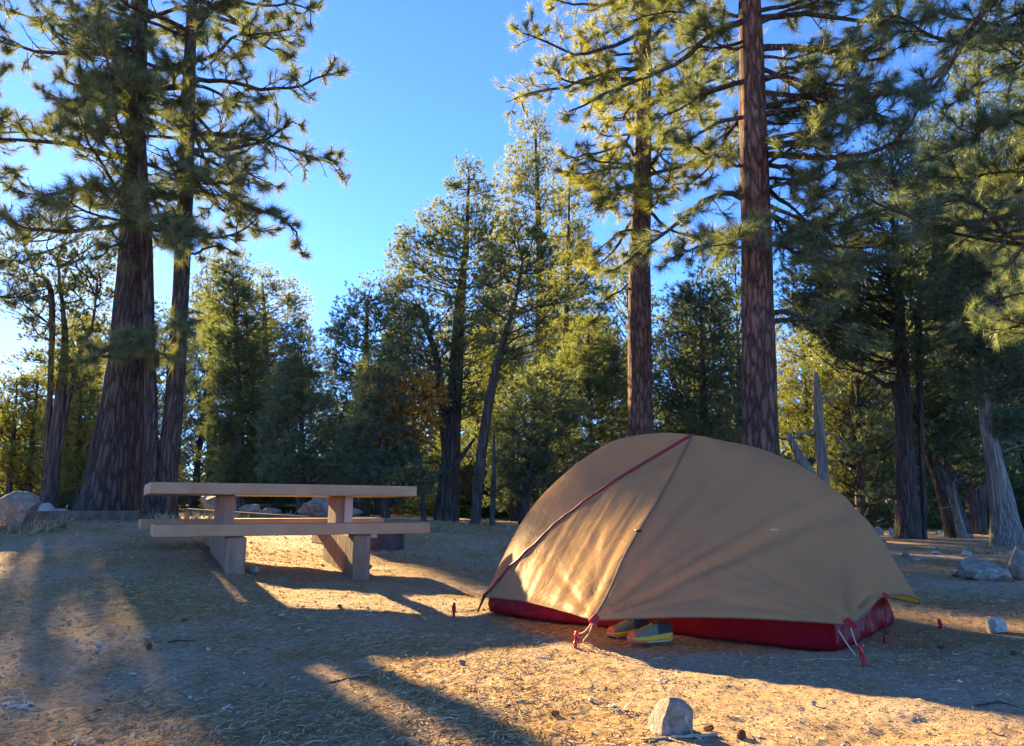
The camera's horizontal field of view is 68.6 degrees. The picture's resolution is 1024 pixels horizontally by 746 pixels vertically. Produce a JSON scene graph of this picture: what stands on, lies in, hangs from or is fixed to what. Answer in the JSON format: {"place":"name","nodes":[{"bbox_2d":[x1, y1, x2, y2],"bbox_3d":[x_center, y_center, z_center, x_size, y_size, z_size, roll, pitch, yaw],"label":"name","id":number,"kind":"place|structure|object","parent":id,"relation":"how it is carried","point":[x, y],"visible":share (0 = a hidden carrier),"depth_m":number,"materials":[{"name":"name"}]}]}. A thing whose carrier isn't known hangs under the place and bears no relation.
{"place":"outdoors","nodes":[
{"label":"outdoors","id":0,"kind":"place"},
{"bbox_2d":[0,512,1023,745],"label":"ground","id":1,"kind":"structure","parent":0,"point":[172,664],"depth_m":3.32,"materials":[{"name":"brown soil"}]},
{"bbox_2d":[0,491,40,528],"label":"boulder","id":2,"kind":"object","parent":1,"relation":"on","point":[19,506],"visible":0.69,"depth_m":7.41,"materials":[{"name":"beige stone"}]},
{"bbox_2d":[0,688,43,709],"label":"twigs","id":3,"kind":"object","parent":1,"relation":"on","point":[23,705],"depth_m":2.56,"materials":[{"name":"grey wood"}]},
{"bbox_2d":[0,57,50,311],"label":"pine tree","id":4,"kind":"object","parent":1,"relation":"on","point":[6,114],"visible":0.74,"depth_m":10.83,"materials":[{"name":"green plant"}]},
{"bbox_2d":[0,349,72,494],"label":"pinyon pine","id":5,"kind":"object","parent":1,"relation":"on","point":[10,458],"visible":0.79,"depth_m":17.74,"materials":[{"name":"green plant"}]},
{"bbox_2d":[14,394,64,490],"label":"pine tree","id":6,"kind":"object","parent":1,"relation":"on","point":[18,488],"visible":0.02,"depth_m":23.03,"materials":[{"name":"green plant"}]},
{"bbox_2d":[0,364,91,508],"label":"pinyon pine","id":7,"kind":"object","parent":1,"relation":"on","point":[44,400],"visible":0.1,"depth_m":19.25,"materials":[{"name":"green plant"}]},
{"bbox_2d":[38,503,55,510],"bbox_3d":[-6.516,1.902,10.432,0.372,0.199,0.297,0,-10,0],"label":"rock","id":8,"kind":"object","parent":1,"relation":"on","point":[46,507],"visible":0.3,"depth_m":10.35,"materials":[{"name":"stone"}]},
{"bbox_2d":[0,195,118,508],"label":"pinyon pine","id":9,"kind":"object","parent":1,"relation":"on","point":[56,423],"visible":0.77,"depth_m":14.10,"materials":[{"name":"green plant"}]},
{"bbox_2d":[19,309,104,504],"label":"pinyon pine","id":10,"kind":"object","parent":1,"relation":"on","point":[60,342],"visible":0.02,"depth_m":31.10,"materials":[{"name":"green plant"}]},
{"bbox_2d":[23,341,106,510],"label":"pinyon pine","id":11,"kind":"object","parent":1,"relation":"on","point":[77,462],"visible":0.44,"depth_m":16.71,"materials":[{"name":"green plant"}]},
{"bbox_2d":[34,383,102,510],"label":"pinyon pine","id":12,"kind":"object","parent":1,"relation":"on","point":[67,494],"visible":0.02,"depth_m":21.47,"materials":[{"name":"green plant"}]},
{"bbox_2d":[38,311,107,423],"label":"pinyon pine","id":13,"kind":"object","parent":1,"relation":"on","point":[88,339],"visible":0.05,"depth_m":33.77,"materials":[{"name":"green plant"}]},
{"bbox_2d":[34,510,144,520],"bbox_3d":[-4.732,1.599,8.298,1.239,0.156,0.180,1,-10,-5],"label":"timber edging","id":14,"kind":"object","parent":1,"relation":"on","point":[132,515],"visible":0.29,"depth_m":8.22,"materials":[{"name":"brown wood"}]},
{"bbox_2d":[18,0,227,518],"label":"pine tree","id":15,"kind":"object","parent":1,"relation":"on","point":[128,131],"visible":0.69,"depth_m":8.87,"materials":[{"name":"green plant"}]},
{"bbox_2d":[46,296,203,470],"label":"juniper tree","id":16,"kind":"object","parent":1,"relation":"on","point":[156,306],"visible":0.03,"depth_m":44.13,"materials":[{"name":"green plant"}]},
{"bbox_2d":[0,0,275,510],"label":"pine tree","id":17,"kind":"object","parent":1,"relation":"on","point":[112,479],"visible":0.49,"depth_m":9.13,"materials":[{"name":"green plant"}]},
{"bbox_2d":[86,328,206,507],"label":"juniper tree","id":18,"kind":"object","parent":1,"relation":"on","point":[162,391],"visible":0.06,"depth_m":38.63,"materials":[{"name":"green plant"}]},
{"bbox_2d":[158,346,204,501],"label":"pine tree","id":19,"kind":"object","parent":1,"relation":"on","point":[188,363],"visible":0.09,"depth_m":36.02,"materials":[{"name":"green plant"}]},
{"bbox_2d":[42,0,356,516],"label":"pine tree","id":20,"kind":"object","parent":1,"relation":"on","point":[181,325],"visible":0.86,"depth_m":9.10,"materials":[{"name":"green plant"}]},
{"bbox_2d":[155,288,243,511],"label":"pinyon pine","id":21,"kind":"object","parent":1,"relation":"on","point":[164,316],"visible":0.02,"depth_m":42.83,"materials":[{"name":"green plant"}]},
{"bbox_2d":[178,302,228,508],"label":"pine tree","id":22,"kind":"object","parent":1,"relation":"on","point":[197,472],"visible":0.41,"depth_m":21.03,"materials":[{"name":"green plant"}]},
{"bbox_2d":[181,241,245,509],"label":"pinyon pine","id":23,"kind":"object","parent":1,"relation":"on","point":[202,297],"visible":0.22,"depth_m":24.55,"materials":[{"name":"green plant"}]},
{"bbox_2d":[200,496,236,511],"bbox_3d":[-4.131,1.840,10.489,0.533,0.380,0.426,0,-10,0],"label":"boulder","id":24,"kind":"object","parent":1,"relation":"on","point":[208,502],"visible":0.38,"depth_m":10.37,"materials":[{"name":"grey stone"}]},
{"bbox_2d":[199,442,257,481],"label":"oak sapling","id":25,"kind":"object","parent":1,"relation":"on","point":[206,461],"visible":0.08,"depth_m":20.80,"materials":[{"name":"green plant"}]},
{"bbox_2d":[218,704,245,712],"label":"dry grass","id":26,"kind":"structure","parent":1,"relation":"on","point":[224,708],"depth_m":2.46,"materials":[{"name":"grey plant"}]},
{"bbox_2d":[189,241,284,511],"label":"pine tree","id":27,"kind":"object","parent":1,"relation":"on","point":[239,406],"visible":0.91,"depth_m":17.10,"materials":[{"name":"green plant"}]},
{"bbox_2d":[238,504,259,512],"bbox_3d":[-3.554,1.878,10.226,0.326,0.178,0.218,-7,-13,35],"label":"rock","id":28,"kind":"object","parent":1,"relation":"on","point":[252,508],"visible":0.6,"depth_m":10.15,"materials":[{"name":"beige stone"}]},
{"bbox_2d":[185,508,322,517],"bbox_3d":[-3.168,1.806,9.276,1.635,0.260,0.180,2,-11,-10],"label":"timber edging","id":29,"kind":"object","parent":1,"relation":"on","point":[242,514],"visible":0.35,"depth_m":9.20,"materials":[{"name":"brown wood"}]},
{"bbox_2d":[248,565,260,573],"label":"rock","id":30,"kind":"object","parent":1,"relation":"on","point":[253,569],"visible":1,"depth_m":5.46,"materials":[{"name":"grey stone"}]},
{"bbox_2d":[218,317,307,503],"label":"pinyon pine","id":31,"kind":"object","parent":1,"relation":"on","point":[275,363],"visible":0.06,"depth_m":27.97,"materials":[{"name":"green plant"}]},
{"bbox_2d":[263,508,281,514],"bbox_3d":[-3.665,2.112,11.391,0.266,0.139,0.247,-8,-13,37],"label":"rock","id":32,"kind":"object","parent":1,"relation":"on","point":[273,511],"visible":0.75,"depth_m":11.32,"materials":[{"name":"beige stone"}]},
{"bbox_2d":[237,259,325,503],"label":"pine tree","id":33,"kind":"object","parent":1,"relation":"on","point":[289,300],"visible":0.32,"depth_m":25.66,"materials":[{"name":"green plant"}]},
{"bbox_2d":[138,482,429,579],"bbox_3d":[-1.893,1.341,6.181,2.070,0.819,1.430,6,-12,-28],"label":"picnic table","id":34,"kind":"object","parent":1,"relation":"on","point":[341,535],"visible":0.9,"depth_m":5.83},
{"bbox_2d":[250,357,319,508],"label":"pinyon pine","id":35,"kind":"object","parent":1,"relation":"on","point":[280,499],"visible":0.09,"depth_m":23.07,"materials":[{"name":"green plant"}]},
{"bbox_2d":[250,327,351,514],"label":"pine tree","id":36,"kind":"object","parent":1,"relation":"on","point":[319,399],"visible":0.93,"depth_m":14.86,"materials":[{"name":"green plant"}]},
{"bbox_2d":[297,497,363,517],"bbox_3d":[-2.376,1.803,9.817,0.846,0.422,0.552,-3,-11,17],"label":"boulder","id":37,"kind":"object","parent":1,"relation":"on","point":[316,507],"visible":0.38,"depth_m":9.65,"materials":[{"name":"grey stone"}]},
{"bbox_2d":[311,364,370,454],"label":"pinyon pine","id":38,"kind":"object","parent":1,"relation":"on","point":[345,391],"visible":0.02,"depth_m":40.99,"materials":[{"name":"green plant"}]},
{"bbox_2d":[309,268,421,515],"bbox_3d":[-3.505,0.435,18.245,2.920,6.206,2.704,0,-10,0],"label":"pinyon pine","id":39,"kind":"object","parent":1,"relation":"on","point":[344,333],"visible":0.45,"depth_m":18.14,"materials":[{"name":"green plant"}]},
{"bbox_2d":[340,330,424,514],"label":"pine tree","id":40,"kind":"object","parent":1,"relation":"on","point":[377,509],"visible":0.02,"depth_m":23.25,"materials":[{"name":"green plant"}]},
{"bbox_2d":[326,336,443,517],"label":"pine tree","id":41,"kind":"object","parent":1,"relation":"on","point":[378,455],"visible":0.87,"depth_m":14.40,"materials":[{"name":"green plant"}]},
{"bbox_2d":[368,534,403,549],"bbox_3d":[-1.460,1.768,8.028,0.616,0.219,0.616,0,-10,0],"label":"fire ring","id":42,"kind":"object","parent":1,"relation":"on","point":[386,541],"visible":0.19,"depth_m":7.78,"materials":[{"name":"metal"}]},
{"bbox_2d":[351,298,445,511],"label":"juniper tree","id":43,"kind":"object","parent":1,"relation":"on","point":[428,447],"visible":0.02,"depth_m":42.00,"materials":[{"name":"green plant"}]},
{"bbox_2d":[367,363,452,520],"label":"oak tree","id":44,"kind":"object","parent":1,"relation":"on","point":[428,396],"visible":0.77,"depth_m":14.59,"materials":[{"name":"green plant"}]},
{"bbox_2d":[409,354,474,470],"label":"juniper tree","id":45,"kind":"object","parent":1,"relation":"on","point":[438,415],"depth_m":43.62,"materials":[{"name":"green plant"}]},
{"bbox_2d":[381,150,519,521],"bbox_3d":[-1.379,-0.866,16.457,3.172,8.338,3.181,0,-10,0],"label":"pinyon pine","id":46,"kind":"object","parent":1,"relation":"on","point":[447,496],"visible":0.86,"depth_m":16.20,"materials":[{"name":"green plant"}]},
{"bbox_2d":[406,310,496,501],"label":"pinyon pine","id":47,"kind":"object","parent":1,"relation":"on","point":[439,442],"visible":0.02,"depth_m":32.09,"materials":[{"name":"green plant"}]},
{"bbox_2d":[437,348,510,517],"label":"pinyon pine","id":48,"kind":"object","parent":1,"relation":"on","point":[470,438],"visible":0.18,"depth_m":21.98,"materials":[{"name":"green plant"}]},
{"bbox_2d":[434,327,531,518],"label":"pinyon pine","id":49,"kind":"object","parent":1,"relation":"on","point":[437,451],"visible":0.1,"depth_m":24.98,"materials":[{"name":"green plant"}]},
{"bbox_2d":[439,320,535,517],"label":"pinyon pine","id":50,"kind":"object","parent":1,"relation":"on","point":[490,429],"visible":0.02,"depth_m":27.38,"materials":[{"name":"green plant"}]},
{"bbox_2d":[484,430,524,525],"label":"dead tree","id":51,"kind":"object","parent":1,"relation":"on","point":[493,496],"visible":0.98,"depth_m":13.32,"materials":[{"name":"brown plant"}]},
{"bbox_2d":[461,323,556,520],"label":"juniper tree","id":52,"kind":"object","parent":1,"relation":"on","point":[512,511],"visible":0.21,"depth_m":20.39,"materials":[{"name":"green plant"}]},
{"bbox_2d":[0,389,1023,528],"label":"distant woodland","id":53,"kind":"object","parent":1,"relation":"on","point":[1016,482],"visible":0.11,"depth_m":23.87,"materials":[{"name":"green plant"}]},
{"bbox_2d":[468,203,579,524],"bbox_3d":[0.170,-0.183,14.327,2.139,6.264,1.787,4,-11,-20],"label":"pine tree","id":54,"kind":"object","parent":1,"relation":"on","point":[504,348],"visible":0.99,"depth_m":14.37,"materials":[{"name":"green plant"}]},
{"bbox_2d":[478,354,599,524],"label":"pinyon pine","id":55,"kind":"object","parent":1,"relation":"on","point":[531,447],"visible":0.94,"depth_m":15.70,"materials":[{"name":"green plant"}]},
{"bbox_2d":[484,106,599,501],"bbox_3d":[0.982,-2.335,25.878,4.230,14.790,3.964,0,-10,0],"label":"pine tree","id":56,"kind":"object","parent":1,"relation":"on","point":[518,182],"visible":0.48,"depth_m":26.26,"materials":[{"name":"green plant"}]},
{"bbox_2d":[507,306,626,463],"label":"juniper tree","id":57,"kind":"object","parent":1,"relation":"on","point":[552,391],"visible":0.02,"depth_m":41.45,"materials":[{"name":"green plant"}]},
{"bbox_2d":[572,631,579,647],"bbox_3d":[0.307,1.314,3.627,0.038,0.124,0.040,0,-10,0],"label":"tent stake","id":58,"kind":"object","parent":1,"relation":"on","point":[576,638],"visible":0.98,"depth_m":3.63,"materials":[{"name":"red metal"}]},
{"bbox_2d":[532,166,620,472],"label":"pine tree","id":59,"kind":"object","parent":1,"relation":"on","point":[567,317],"visible":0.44,"depth_m":20.72,"materials":[{"name":"green plant"}]},
{"bbox_2d":[549,312,627,455],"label":"pine tree","id":60,"kind":"object","parent":1,"relation":"on","point":[613,373],"visible":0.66,"depth_m":17.10,"materials":[{"name":"green plant"}]},
{"bbox_2d":[595,691,638,711],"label":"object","id":61,"kind":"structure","parent":1,"relation":"on","point":[614,705],"depth_m":2.48,"materials":[{"name":"beige wood"}]},
{"bbox_2d":[607,619,648,637],"bbox_3d":[0.608,1.331,3.950,0.239,0.104,0.092,3,-11,-18],"label":"trail shoe","id":62,"kind":"object","parent":1,"relation":"on","point":[624,628],"visible":0.69,"depth_m":3.92,"materials":[{"name":"fabric"}]},
{"bbox_2d":[492,0,769,436],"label":"pine tree","id":63,"kind":"object","parent":1,"relation":"on","point":[640,190],"visible":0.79,"depth_m":13.57,"materials":[{"name":"green plant"}]},
{"bbox_2d":[602,352,659,443],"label":"pine tree","id":64,"kind":"object","parent":1,"relation":"on","point":[624,402],"visible":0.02,"depth_m":32.24,"materials":[{"name":"green plant"}]},
{"bbox_2d":[569,258,698,464],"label":"pinyon pine","id":65,"kind":"object","parent":1,"relation":"on","point":[653,304],"visible":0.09,"depth_m":37.26,"materials":[{"name":"green plant"}]},
{"bbox_2d":[603,320,675,433],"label":"pine tree","id":66,"kind":"object","parent":1,"relation":"on","point":[626,330],"visible":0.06,"depth_m":34.15,"materials":[{"name":"green plant"}]},
{"bbox_2d":[627,620,672,643],"bbox_3d":[0.697,1.302,3.790,0.239,0.104,0.092,3,-11,-14],"label":"trail shoe","id":67,"kind":"object","parent":1,"relation":"on","point":[656,631],"visible":1,"depth_m":3.76,"materials":[{"name":"fabric"}]},
{"bbox_2d":[648,697,692,735],"bbox_3d":[0.474,1.024,2.224,0.129,0.121,0.104,0,-10,0],"label":"rock","id":68,"kind":"object","parent":1,"relation":"on","point":[669,716],"visible":0.83,"depth_m":2.20,"materials":[{"name":"grey stone"}]},
{"bbox_2d":[641,731,717,743],"bbox_3d":[0.484,1.037,2.140,0.226,0.014,0.104,7,-12,-33],"label":"fallen twig","id":69,"kind":"object","parent":1,"relation":"on","point":[692,736],"visible":0.95,"depth_m":2.13,"materials":[{"name":"brown wood"}]},
{"bbox_2d":[652,287,736,433],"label":"pinyon pine","id":70,"kind":"object","parent":1,"relation":"on","point":[669,315],"visible":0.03,"depth_m":36.72,"materials":[{"name":"green plant"}]},
{"bbox_2d":[651,258,741,443],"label":"pinyon pine","id":71,"kind":"object","parent":1,"relation":"on","point":[704,424],"visible":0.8,"depth_m":17.08,"materials":[{"name":"green plant"}]},
{"bbox_2d":[663,329,732,437],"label":"pine tree","id":72,"kind":"object","parent":1,"relation":"on","point":[688,349],"visible":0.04,"depth_m":28.31,"materials":[{"name":"green plant"}]},
{"bbox_2d":[459,433,938,654],"bbox_3d":[1.054,0.923,4.612,2.813,1.148,2.381,-3,-11,17],"label":"camping tent","id":73,"kind":"object","parent":1,"relation":"on","point":[692,535],"visible":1,"depth_m":3.99,"materials":[{"name":"beige fabric"}]},
{"bbox_2d":[656,250,815,458],"bbox_3d":[8.967,0.410,29.800,7.168,11.468,7.025,-2,-11,9],"label":"juniper tree","id":74,"kind":"object","parent":1,"relation":"on","point":[737,288],"visible":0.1,"depth_m":29.93,"materials":[{"name":"green plant"}]},
{"bbox_2d":[736,729,745,739],"bbox_3d":[0.659,1.041,2.161,0.026,0.026,0.038,-1,-3,28],"label":"pine cone","id":75,"kind":"object","parent":1,"relation":"on","point":[741,734],"visible":1,"depth_m":2.15,"materials":[{"name":"brown plant"}]},
{"bbox_2d":[696,286,803,462],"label":"pinyon pine","id":76,"kind":"object","parent":1,"relation":"on","point":[735,424],"visible":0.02,"depth_m":37.22,"materials":[{"name":"green plant"}]},
{"bbox_2d":[550,0,950,455],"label":"pine tree","id":77,"kind":"object","parent":1,"relation":"on","point":[754,232],"visible":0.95,"depth_m":8.92,"materials":[{"name":"green plant"}]},
{"bbox_2d":[780,432,815,474],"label":"dead tree","id":78,"kind":"object","parent":1,"relation":"on","point":[801,459],"visible":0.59,"depth_m":12.40,"materials":[{"name":"grey wood"}]},
{"bbox_2d":[781,291,841,469],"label":"pine tree","id":79,"kind":"object","parent":1,"relation":"on","point":[813,461],"visible":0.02,"depth_m":41.63,"materials":[{"name":"green plant"}]},
{"bbox_2d":[779,372,857,484],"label":"dead tree","id":80,"kind":"object","parent":1,"relation":"on","point":[819,432],"visible":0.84,"depth_m":12.94,"materials":[{"name":"grey wood"}]},
{"bbox_2d":[776,306,863,463],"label":"pinyon pine","id":81,"kind":"object","parent":1,"relation":"on","point":[785,409],"visible":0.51,"depth_m":22.08,"materials":[{"name":"green plant"}]},
{"bbox_2d":[791,658,854,660],"bbox_3d":[1.349,1.254,3.287,0.283,0.014,0.056,0,-10,-2],"label":"fallen twig","id":82,"kind":"object","parent":1,"relation":"on","point":[824,658],"visible":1,"depth_m":3.29,"materials":[{"name":"brown wood"}]},
{"bbox_2d":[790,278,868,494],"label":"pine tree","id":83,"kind":"object","parent":1,"relation":"on","point":[823,391],"visible":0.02,"depth_m":23.58,"materials":[{"name":"green plant"}]},
{"bbox_2d":[785,305,894,497],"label":"pinyon pine","id":84,"kind":"object","parent":1,"relation":"on","point":[875,358],"visible":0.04,"depth_m":30.98,"materials":[{"name":"green plant"}]},
{"bbox_2d":[812,358,895,496],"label":"pine tree","id":85,"kind":"object","parent":1,"relation":"on","point":[844,429],"visible":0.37,"depth_m":19.78,"materials":[{"name":"green plant"}]},
{"bbox_2d":[857,644,870,666],"bbox_3d":[1.485,1.219,3.162,0.042,0.144,0.040,0,-10,0],"label":"tent stake","id":86,"kind":"object","parent":1,"relation":"on","point":[862,657],"visible":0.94,"depth_m":3.17,"materials":[{"name":"red metal"}]},
{"bbox_2d":[778,278,957,526],"bbox_3d":[9.006,0.702,19.489,4.327,7.029,4.415,-5,-12,25],"label":"juniper tree","id":87,"kind":"object","parent":1,"relation":"on","point":[859,457],"visible":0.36,"depth_m":19.09,"materials":[{"name":"green plant"}]},
{"bbox_2d":[865,305,894,500],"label":"pine tree","id":88,"kind":"object","parent":1,"relation":"on","point":[881,397],"visible":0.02,"depth_m":32.19,"materials":[{"name":"green plant"}]},
{"bbox_2d":[773,109,1008,539],"bbox_3d":[7.340,-1.042,14.427,4.853,8.529,2.915,0,-10,0],"label":"juniper tree","id":89,"kind":"object","parent":1,"relation":"on","point":[910,522],"visible":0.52,"depth_m":14.10,"materials":[{"name":"green plant"}]},
{"bbox_2d":[871,250,964,510],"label":"pine tree","id":90,"kind":"object","parent":1,"relation":"on","point":[917,464],"visible":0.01,"depth_m":24.63,"materials":[{"name":"green plant"}]},
{"bbox_2d":[838,0,1023,351],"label":"pine tree","id":91,"kind":"object","parent":1,"relation":"on","point":[990,39],"visible":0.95,"depth_m":8.62,"materials":[{"name":"green plant"}]},
{"bbox_2d":[870,246,1006,493],"bbox_3d":[11.970,0.025,21.012,4.166,8.887,4.109,-2,-11,12],"label":"pinyon pine","id":92,"kind":"object","parent":1,"relation":"on","point":[891,418],"visible":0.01,"depth_m":21.16,"materials":[{"name":"green plant"}]},
{"bbox_2d":[939,476,967,538],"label":"dead tree","id":93,"kind":"object","parent":1,"relation":"on","point":[961,531],"visible":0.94,"depth_m":14.08,"materials":[{"name":"grey wood"}]},
{"bbox_2d":[884,0,1023,534],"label":"pine tree","id":94,"kind":"object","parent":1,"relation":"on","point":[976,507],"visible":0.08,"depth_m":17.87,"materials":[{"name":"green plant"}]},
{"bbox_2d":[893,356,1023,537],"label":"juniper tree","id":95,"kind":"object","parent":1,"relation":"on","point":[957,425],"visible":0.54,"depth_m":14.71,"materials":[{"name":"green plant"}]},
{"bbox_2d":[912,101,1023,545],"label":"juniper tree","id":96,"kind":"object","parent":1,"relation":"on","point":[1005,526],"visible":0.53,"depth_m":12.04,"materials":[{"name":"green plant"}]},
{"bbox_2d":[958,557,1009,580],"bbox_3d":[4.279,1.792,6.833,0.374,0.215,0.299,0,-10,0],"label":"rock","id":97,"kind":"object","parent":1,"relation":"on","point":[976,568],"visible":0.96,"depth_m":6.77,"materials":[{"name":"grey stone"}]},
{"bbox_2d":[957,304,1023,511],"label":"juniper tree","id":98,"kind":"object","parent":1,"relation":"on","point":[1019,443],"visible":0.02,"depth_m":26.37,"materials":[{"name":"green plant"}]},
{"bbox_2d":[986,617,1007,633],"bbox_3d":[2.645,1.376,4.089,0.111,0.088,0.089,0,-10,0],"label":"rock","id":99,"kind":"object","parent":1,"relation":"on","point":[996,625],"visible":1,"depth_m":4.07,"materials":[{"name":"stone"}]},
{"bbox_2d":[975,700,1018,707],"bbox_3d":[1.630,1.119,2.528,0.125,0.013,0.081,5,-12,-26],"label":"fallen twig","id":100,"kind":"object","parent":1,"relation":"on","point":[988,703],"visible":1,"depth_m":2.54,"materials":[{"name":"brown wood"}]},
{"bbox_2d":[1007,546,1023,579],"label":"boulder","id":101,"kind":"object","parent":1,"relation":"on","point":[1015,566],"visible":0.98,"depth_m":6.82,"materials":[{"name":"beige stone"}]},
{"bbox_2d":[0,508,1023,554],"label":"dry grass","id":102,"kind":"structure","parent":0,"point":[28,528],"depth_m":8.35,"materials":[{"name":"beige plant"}]},
{"bbox_2d":[0,0,1023,471],"label":"sky","id":103,"kind":"structure","parent":0,"point":[421,94],"materials":[{"name":"blue"}]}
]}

